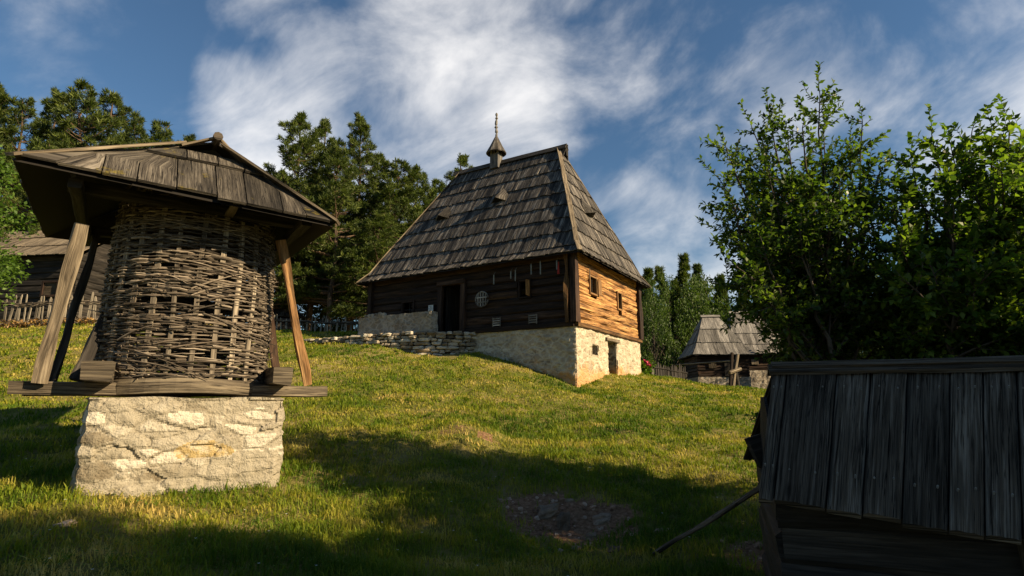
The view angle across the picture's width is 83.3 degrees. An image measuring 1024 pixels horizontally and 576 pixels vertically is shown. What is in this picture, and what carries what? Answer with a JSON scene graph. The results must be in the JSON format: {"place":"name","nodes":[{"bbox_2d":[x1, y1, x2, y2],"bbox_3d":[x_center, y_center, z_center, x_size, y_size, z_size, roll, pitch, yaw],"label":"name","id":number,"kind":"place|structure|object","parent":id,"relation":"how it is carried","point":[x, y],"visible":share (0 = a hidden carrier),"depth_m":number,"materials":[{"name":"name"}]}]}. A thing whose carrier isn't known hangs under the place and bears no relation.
{"place":"outdoors","nodes":[
{"label":"outdoors","id":0,"kind":"place"},
{"bbox_2d":[0,320,766,575],"bbox_3d":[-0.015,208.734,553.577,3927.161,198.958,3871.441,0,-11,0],"label":"ground","id":1,"kind":"structure","parent":0,"point":[582,527],"depth_m":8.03,"materials":[{"name":"green plant"}]},
{"bbox_2d":[0,81,17,198],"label":"pine tree","id":2,"kind":"object","parent":1,"relation":"on","point":[5,99],"visible":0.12,"depth_m":39.03,"materials":[{"name":"green plant"}]},
{"bbox_2d":[0,144,39,311],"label":"broadleaf tree","id":3,"kind":"object","parent":1,"relation":"on","point":[6,258],"visible":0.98,"depth_m":18.67,"materials":[{"name":"green plant"}]},
{"bbox_2d":[0,96,50,226],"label":"pine tree","id":4,"kind":"object","parent":1,"relation":"on","point":[13,122],"visible":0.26,"depth_m":36.33,"materials":[{"name":"green plant"}]},
{"bbox_2d":[0,140,57,237],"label":"pine tree","id":5,"kind":"object","parent":1,"relation":"on","point":[50,144],"visible":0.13,"depth_m":31.09,"materials":[{"name":"green plant"}]},
{"bbox_2d":[10,87,77,229],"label":"pine tree","id":6,"kind":"object","parent":1,"relation":"on","point":[48,108],"visible":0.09,"depth_m":40.47,"materials":[{"name":"green plant"}]},
{"bbox_2d":[0,317,96,327],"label":"dead leaves","id":7,"kind":"object","parent":1,"relation":"on","point":[44,324],"visible":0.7,"depth_m":21.55,"materials":[{"name":"brown plant"}]},
{"bbox_2d":[0,315,96,326],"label":"brushwood pile","id":8,"kind":"object","parent":1,"relation":"on","point":[27,323],"visible":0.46,"depth_m":21.67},
{"bbox_2d":[1,292,100,322],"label":"paling fence","id":9,"kind":"object","parent":1,"relation":"on","point":[39,304],"visible":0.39,"depth_m":22.36,"materials":[{"name":"brown wood"}]},
{"bbox_2d":[25,212,86,255],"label":"pine tree","id":10,"kind":"object","parent":1,"relation":"on","point":[37,225],"visible":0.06,"depth_m":29.30,"materials":[{"name":"green plant"}]},
{"bbox_2d":[0,77,125,230],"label":"pine tree","id":11,"kind":"object","parent":1,"relation":"on","point":[65,136],"visible":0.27,"depth_m":37.21,"materials":[{"name":"green plant"}]},
{"bbox_2d":[53,519,76,527],"bbox_3d":[-4.197,2.220,5.417,0.202,0.084,0.154,0,-11,0],"label":"rock","id":12,"kind":"object","parent":1,"relation":"on","point":[65,523],"visible":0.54,"depth_m":5.36,"materials":[{"name":"grey stone"}]},
{"bbox_2d":[0,88,140,227],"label":"pine tree","id":13,"kind":"object","parent":1,"relation":"on","point":[113,98],"visible":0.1,"depth_m":39.90,"materials":[{"name":"green plant"}]},
{"bbox_2d":[0,231,153,321],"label":"plank barn","id":14,"kind":"structure","parent":1,"relation":"on","point":[42,280],"depth_m":26.04,"materials":[{"name":"grey wood"}]},
{"bbox_2d":[39,280,58,296],"bbox_3d":[-20.387,0.035,25.440,0.850,0.730,0.120,-1,-11,7],"label":"window frame","id":15,"kind":"structure","parent":14,"relation":"in","point":[48,288],"depth_m":25.45,"materials":[{"name":"brown wood"}]},
{"bbox_2d":[113,115,149,148],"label":"pine tree","id":16,"kind":"object","parent":1,"relation":"on","point":[129,135],"visible":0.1,"depth_m":36.12,"materials":[{"name":"green plant"}]},
{"bbox_2d":[139,119,190,266],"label":"pine tree","id":17,"kind":"object","parent":1,"relation":"on","point":[161,135],"visible":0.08,"depth_m":38.56,"materials":[{"name":"green plant"}]},
{"bbox_2d":[4,132,339,497],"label":"wicker granary","id":18,"kind":"structure","parent":1,"relation":"on","point":[223,216],"depth_m":7.08,"materials":[{"name":"brown wicker"}]},
{"bbox_2d":[176,133,195,141],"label":"pine tree","id":19,"kind":"object","parent":1,"relation":"on","point":[189,138],"visible":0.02,"depth_m":40.78,"materials":[{"name":"green plant"}]},
{"bbox_2d":[242,247,318,309],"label":"pine tree","id":20,"kind":"object","parent":1,"relation":"on","point":[281,300],"visible":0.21,"depth_m":29.69,"materials":[{"name":"green plant"}]},
{"bbox_2d":[273,305,305,330],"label":"shed","id":21,"kind":"structure","parent":1,"relation":"on","point":[281,313],"depth_m":30.44,"materials":[{"name":"brown wood"}]},
{"bbox_2d":[275,323,290,330],"bbox_3d":[-12.051,2.471,30.257,0.760,1.202,0.060,4,-12,-20],"label":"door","id":22,"kind":"structure","parent":21,"relation":"in","point":[278,324],"depth_m":30.31,"materials":[{"name":"wood"}]},
{"bbox_2d":[262,111,339,317],"bbox_3d":[-12.362,-3.360,32.507,5.897,14.244,7.325,0,-11,0],"label":"pine tree","id":23,"kind":"object","parent":1,"relation":"on","point":[298,123],"visible":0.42,"depth_m":32.28,"materials":[{"name":"green plant"}]},
{"bbox_2d":[274,315,358,331],"bbox_3d":[-8.509,1.651,24.704,4.198,1.044,0.206,1,-11,-3],"label":"paling fence","id":24,"kind":"object","parent":1,"relation":"on","point":[337,323],"visible":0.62,"depth_m":24.74,"materials":[{"name":"wood"}]},
{"bbox_2d":[296,241,343,330],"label":"pine tree","id":25,"kind":"object","parent":1,"relation":"on","point":[304,314],"visible":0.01,"depth_m":37.43,"materials":[{"name":"green plant"}]},
{"bbox_2d":[273,117,367,331],"bbox_3d":[-12.027,-3.153,34.274,5.927,15.507,5.729,-9,-14,38],"label":"pine tree","id":26,"kind":"object","parent":1,"relation":"on","point":[324,126],"visible":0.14,"depth_m":34.16,"materials":[{"name":"green plant"}]},
{"bbox_2d":[274,139,386,331],"bbox_3d":[-9.657,-2.457,31.016,6.913,12.234,5.291,-7,-13,32],"label":"pine tree","id":27,"kind":"object","parent":1,"relation":"on","point":[335,190],"visible":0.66,"depth_m":30.77,"materials":[{"name":"green plant"}]},
{"bbox_2d":[302,199,361,331],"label":"pine tree","id":28,"kind":"object","parent":1,"relation":"on","point":[318,329],"visible":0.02,"depth_m":37.52,"materials":[{"name":"green plant"}]},
{"bbox_2d":[304,111,390,330],"bbox_3d":[-9.593,-3.042,35.521,6.246,16.644,6.520,0,-11,0],"label":"pine tree","id":29,"kind":"object","parent":1,"relation":"on","point":[361,126],"visible":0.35,"depth_m":35.60,"materials":[{"name":"green plant"}]},
{"bbox_2d":[321,209,399,319],"bbox_3d":[-6.982,-0.442,29.611,6.170,7.799,4.722,-10,-15,40],"label":"pine tree","id":30,"kind":"object","parent":1,"relation":"on","point":[370,250],"visible":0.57,"depth_m":29.30,"materials":[{"name":"green plant"}]},
{"bbox_2d":[318,151,407,321],"bbox_3d":[-8.709,-1.722,35.852,7.444,14.770,5.993,8,-14,-36],"label":"pine tree","id":31,"kind":"object","parent":1,"relation":"on","point":[387,163],"visible":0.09,"depth_m":36.70,"materials":[{"name":"green plant"}]},
{"bbox_2d":[318,157,426,308],"bbox_3d":[-6.812,-1.565,33.077,8.153,12.547,6.240,2,-12,-12],"label":"pine tree","id":32,"kind":"object","parent":1,"relation":"on","point":[398,194],"visible":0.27,"depth_m":32.78,"materials":[{"name":"green plant"}]},
{"bbox_2d":[0,451,764,575],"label":"clover","id":33,"kind":"object","parent":1,"relation":"on","point":[179,492],"visible":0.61,"depth_m":6.20,"materials":[{"name":"green plant"}]},
{"bbox_2d":[304,331,476,355],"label":"dry stone wall","id":34,"kind":"structure","parent":1,"relation":"on","point":[408,341],"depth_m":18.81,"materials":[{"name":"grey stone"}]},
{"bbox_2d":[358,311,437,341],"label":"parapet","id":35,"kind":"structure","parent":34,"relation":"on","point":[425,321],"depth_m":19.47,"materials":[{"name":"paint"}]},
{"bbox_2d":[394,206,423,242],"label":"pine tree","id":36,"kind":"object","parent":1,"relation":"on","point":[412,219],"visible":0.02,"depth_m":34.01,"materials":[{"name":"green plant"}]},
{"bbox_2d":[397,164,438,233],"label":"pine tree","id":37,"kind":"object","parent":1,"relation":"on","point":[423,181],"visible":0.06,"depth_m":37.51,"materials":[{"name":"green plant"}]},
{"bbox_2d":[420,178,446,200],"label":"pine tree","id":38,"kind":"object","parent":1,"relation":"on","point":[435,182],"visible":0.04,"depth_m":39.00,"materials":[{"name":"green plant"}]},
{"bbox_2d":[443,152,474,183],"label":"pine tree","id":39,"kind":"object","parent":1,"relation":"on","point":[462,160],"visible":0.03,"depth_m":42.31,"materials":[{"name":"green plant"}]},
{"bbox_2d":[356,113,650,386],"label":"log house","id":40,"kind":"structure","parent":1,"relation":"on","point":[525,260],"depth_m":19.71,"materials":[{"name":"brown wood"}]},
{"bbox_2d":[401,300,415,313],"bbox_3d":[-3.715,0.774,20.713,0.600,0.600,0.158,-7,-13,31],"label":"window","id":41,"kind":"structure","parent":40,"relation":"in","point":[413,301],"depth_m":20.77,"materials":[{"name":"brown wood"}]},
{"bbox_2d":[445,287,459,331],"bbox_3d":[-2.082,0.875,20.350,0.040,1.720,0.794,-7,-13,31],"label":"door","id":42,"kind":"structure","parent":40,"relation":"in","point":[452,295],"depth_m":20.31,"materials":[{"name":"brown wood"}]},
{"bbox_2d":[518,279,531,298],"bbox_3d":[0.421,0.035,18.298,0.460,0.600,0.158,-7,-13,31],"label":"window","id":43,"kind":"structure","parent":40,"relation":"in","point":[519,281],"depth_m":18.31,"materials":[{"name":"brown wood"}]},
{"bbox_2d":[587,274,601,296],"bbox_3d":[2.658,-0.060,18.639,0.156,0.620,0.848,-8,-14,34],"label":"window","id":44,"kind":"structure","parent":40,"relation":"in","point":[597,288],"depth_m":18.72,"materials":[{"name":"brown wood"}]},
{"bbox_2d":[592,344,597,355],"bbox_3d":[2.398,1.976,18.260,0.500,0.420,0.540,-7,-13,31],"label":"cellar window","id":45,"kind":"structure","parent":40,"relation":"in","point":[595,347],"depth_m":18.35,"materials":[{"name":"wood"}]},
{"bbox_2d":[598,341,617,374],"bbox_3d":[3.151,2.808,19.357,0.500,2.060,0.880,-7,-13,31],"label":"cellar doorway","id":46,"kind":"structure","parent":40,"relation":"in","point":[612,346],"depth_m":19.71,"materials":[{"name":"brown wood"}]},
{"bbox_2d":[615,291,622,310],"bbox_3d":[3.794,0.468,20.454,0.120,0.660,0.440,-7,-13,31],"label":"window","id":47,"kind":"structure","parent":40,"relation":"in","point":[619,307],"depth_m":20.53,"materials":[{"name":"brown wood"}]},
{"bbox_2d":[537,503,558,518],"bbox_3d":[0.429,2.782,7.142,0.308,0.230,0.260,0,-11,0],"label":"rock","id":48,"kind":"object","parent":1,"relation":"on","point":[549,511],"visible":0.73,"depth_m":7.06,"materials":[{"name":"grey stone"}]},
{"bbox_2d":[556,512,569,530],"bbox_3d":[0.613,2.837,6.874,0.179,0.322,0.157,0,-11,0],"label":"rock","id":49,"kind":"object","parent":1,"relation":"on","point":[562,520],"visible":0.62,"depth_m":6.83,"materials":[{"name":"grey stone"}]},
{"bbox_2d":[585,532,596,538],"bbox_3d":[0.909,2.884,6.662,0.158,0.107,0.111,-3,-12,15],"label":"rock","id":50,"kind":"object","parent":1,"relation":"on","point":[589,535],"visible":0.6,"depth_m":6.63,"materials":[{"name":"grey stone"}]},
{"bbox_2d":[592,513,610,524],"bbox_3d":[1.093,2.829,7.034,0.254,0.162,0.222,0,-11,0],"label":"rock","id":51,"kind":"object","parent":1,"relation":"on","point":[600,518],"visible":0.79,"depth_m":6.99,"materials":[{"name":"grey stone"}]},
{"bbox_2d":[606,545,622,552],"bbox_3d":[1.090,2.803,6.178,0.201,0.071,0.163,3,-12,-14],"label":"rock","id":52,"kind":"object","parent":1,"relation":"on","point":[614,548],"visible":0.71,"depth_m":6.13,"materials":[{"name":"grey stone"}]},
{"bbox_2d":[641,359,656,373],"bbox_3d":[5.291,3.161,23.026,0.915,0.612,1.089,10,-15,-41],"label":"peony bush","id":53,"kind":"object","parent":1,"relation":"on","point":[645,364],"visible":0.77,"depth_m":22.86,"materials":[{"name":"green plant"}]},
{"bbox_2d":[640,266,670,366],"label":"conifer tree","id":54,"kind":"object","parent":1,"relation":"on","point":[648,272],"visible":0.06,"depth_m":44.72,"materials":[{"name":"green plant"}]},
{"bbox_2d":[643,265,668,346],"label":"conifer tree","id":55,"kind":"object","parent":1,"relation":"on","point":[658,269],"visible":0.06,"depth_m":46.71,"materials":[{"name":"green plant"}]},
{"bbox_2d":[640,276,677,375],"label":"broadleaf tree","id":56,"kind":"object","parent":1,"relation":"on","point":[648,330],"visible":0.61,"depth_m":37.75,"materials":[{"name":"green plant"}]},
{"bbox_2d":[653,362,687,379],"bbox_3d":[7.460,4.105,26.913,2.515,1.240,0.120,8,-14,-36],"label":"paling fence","id":57,"kind":"object","parent":1,"relation":"on","point":[674,373],"visible":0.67,"depth_m":26.96,"materials":[{"name":"grey wood"}]},
{"bbox_2d":[643,271,699,373],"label":"broadleaf tree","id":58,"kind":"object","parent":1,"relation":"on","point":[680,316],"visible":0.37,"depth_m":39.81,"materials":[{"name":"green plant"}]},
{"bbox_2d":[657,278,693,373],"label":"conifer tree","id":59,"kind":"object","parent":1,"relation":"on","point":[671,300],"visible":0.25,"depth_m":40.83,"materials":[{"name":"green plant"}]},
{"bbox_2d":[672,251,690,313],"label":"conifer tree","id":60,"kind":"object","parent":1,"relation":"on","point":[684,266],"visible":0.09,"depth_m":48.02,"materials":[{"name":"green plant"}]},
{"bbox_2d":[661,273,719,365],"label":"broadleaf tree","id":61,"kind":"object","parent":1,"relation":"on","point":[694,293],"visible":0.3,"depth_m":40.44,"materials":[{"name":"green plant"}]},
{"bbox_2d":[688,262,718,321],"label":"conifer tree","id":62,"kind":"object","parent":1,"relation":"on","point":[695,266],"visible":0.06,"depth_m":43.79,"materials":[{"name":"green plant"}]},
{"bbox_2d":[652,485,759,554],"bbox_3d":[1.815,2.218,5.444,0.060,0.960,1.627,5,-12,-25],"label":"leaning pole","id":63,"kind":"object","parent":1,"relation":"on","point":[720,513],"visible":0.87,"depth_m":5.33,"materials":[{"name":"brown wood"}]},
{"bbox_2d":[676,352,741,385],"bbox_3d":[9.556,4.222,27.984,0.868,1.912,4.299,3,-12,-17],"label":"pole tripod","id":64,"kind":"object","parent":1,"relation":"on","point":[732,372],"visible":0.79,"depth_m":26.30,"materials":[{"name":"brown wood"}]},
{"bbox_2d":[685,269,733,344],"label":"tree","id":65,"kind":"object","parent":1,"relation":"on","point":[721,314],"visible":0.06,"depth_m":42.20,"materials":[{"name":"green plant"}]},
{"bbox_2d":[677,315,756,386],"bbox_3d":[11.335,3.791,32.184,3.450,4.629,3.506,-1,-11,3],"label":"log cabin","id":66,"kind":"object","parent":1,"relation":"on","point":[709,341],"visible":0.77,"depth_m":30.94,"materials":[{"name":"grey wood"}]},
{"bbox_2d":[708,363,716,367],"bbox_3d":[10.682,4.112,30.693,0.400,0.320,0.060,-1,-11,3],"label":"window","id":67,"kind":"structure","parent":66,"relation":"in","point":[711,365],"depth_m":30.66,"materials":[{"name":"grey glass"}]},
{"bbox_2d":[724,360,739,375],"bbox_3d":[11.677,4.245,30.613,0.760,0.853,0.060,-1,-11,3],"label":"door","id":68,"kind":"structure","parent":66,"relation":"in","point":[726,364],"depth_m":30.60,"materials":[{"name":"brown wood"}]},
{"bbox_2d":[707,284,732,310],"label":"broadleaf tree","id":69,"kind":"object","parent":1,"relation":"on","point":[712,292],"depth_m":50.35,"materials":[{"name":"green plant"}]},
{"bbox_2d":[712,272,730,316],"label":"conifer tree","id":70,"kind":"object","parent":1,"relation":"on","point":[722,277],"visible":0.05,"depth_m":45.50,"materials":[{"name":"green plant"}]},
{"bbox_2d":[735,291,746,309],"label":"conifer tree","id":71,"kind":"object","parent":1,"relation":"on","point":[742,300],"visible":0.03,"depth_m":48.53,"materials":[{"name":"green plant"}]},
{"bbox_2d":[726,311,779,388],"bbox_3d":[15.551,4.538,36.415,4.839,6.228,4.313,-1,-11,4],"label":"log cabin","id":72,"kind":"object","parent":1,"relation":"on","point":[746,335],"visible":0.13,"depth_m":34.97,"materials":[{"name":"grey"}]},
{"bbox_2d":[751,359,758,363],"bbox_3d":[14.607,4.434,34.636,0.400,0.320,0.060,-1,-11,4],"label":"window","id":73,"kind":"structure","parent":72,"relation":"in","point":[752,360],"depth_m":34.61,"materials":[{"name":"grey glass"}]},
{"bbox_2d":[695,60,931,420],"bbox_3d":[3.608,0.079,6.994,2.516,5.836,3.331,-7,-13,30],"label":"fruit tree","id":74,"kind":"object","parent":1,"relation":"on","point":[788,281],"visible":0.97,"depth_m":6.66,"materials":[{"name":"green plant"}]},
{"bbox_2d":[858,344,884,359],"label":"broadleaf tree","id":75,"kind":"object","parent":1,"relation":"on","point":[870,350],"depth_m":28.02,"materials":[{"name":"green plant"}]},
{"bbox_2d":[743,355,1023,575],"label":"boarded hut","id":76,"kind":"object","parent":1,"relation":"on","point":[893,467],"visible":1,"depth_m":3.37,"materials":[{"name":"wood"}]},
{"bbox_2d":[830,93,1023,359],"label":"fruit tree","id":77,"kind":"object","parent":1,"relation":"on","point":[961,277],"visible":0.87,"depth_m":6.06,"materials":[{"name":"green plant"}]},
{"bbox_2d":[0,0,1023,328],"label":"sky","id":78,"kind":"structure","parent":0,"point":[631,88],"materials":[{"name":"blue"}]},
{"bbox_2d":[495,492,763,566],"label":"gravel","id":79,"kind":"structure","parent":0,"point":[592,508],"depth_m":6.95,"materials":[{"name":"grey gravel"}]}
]}

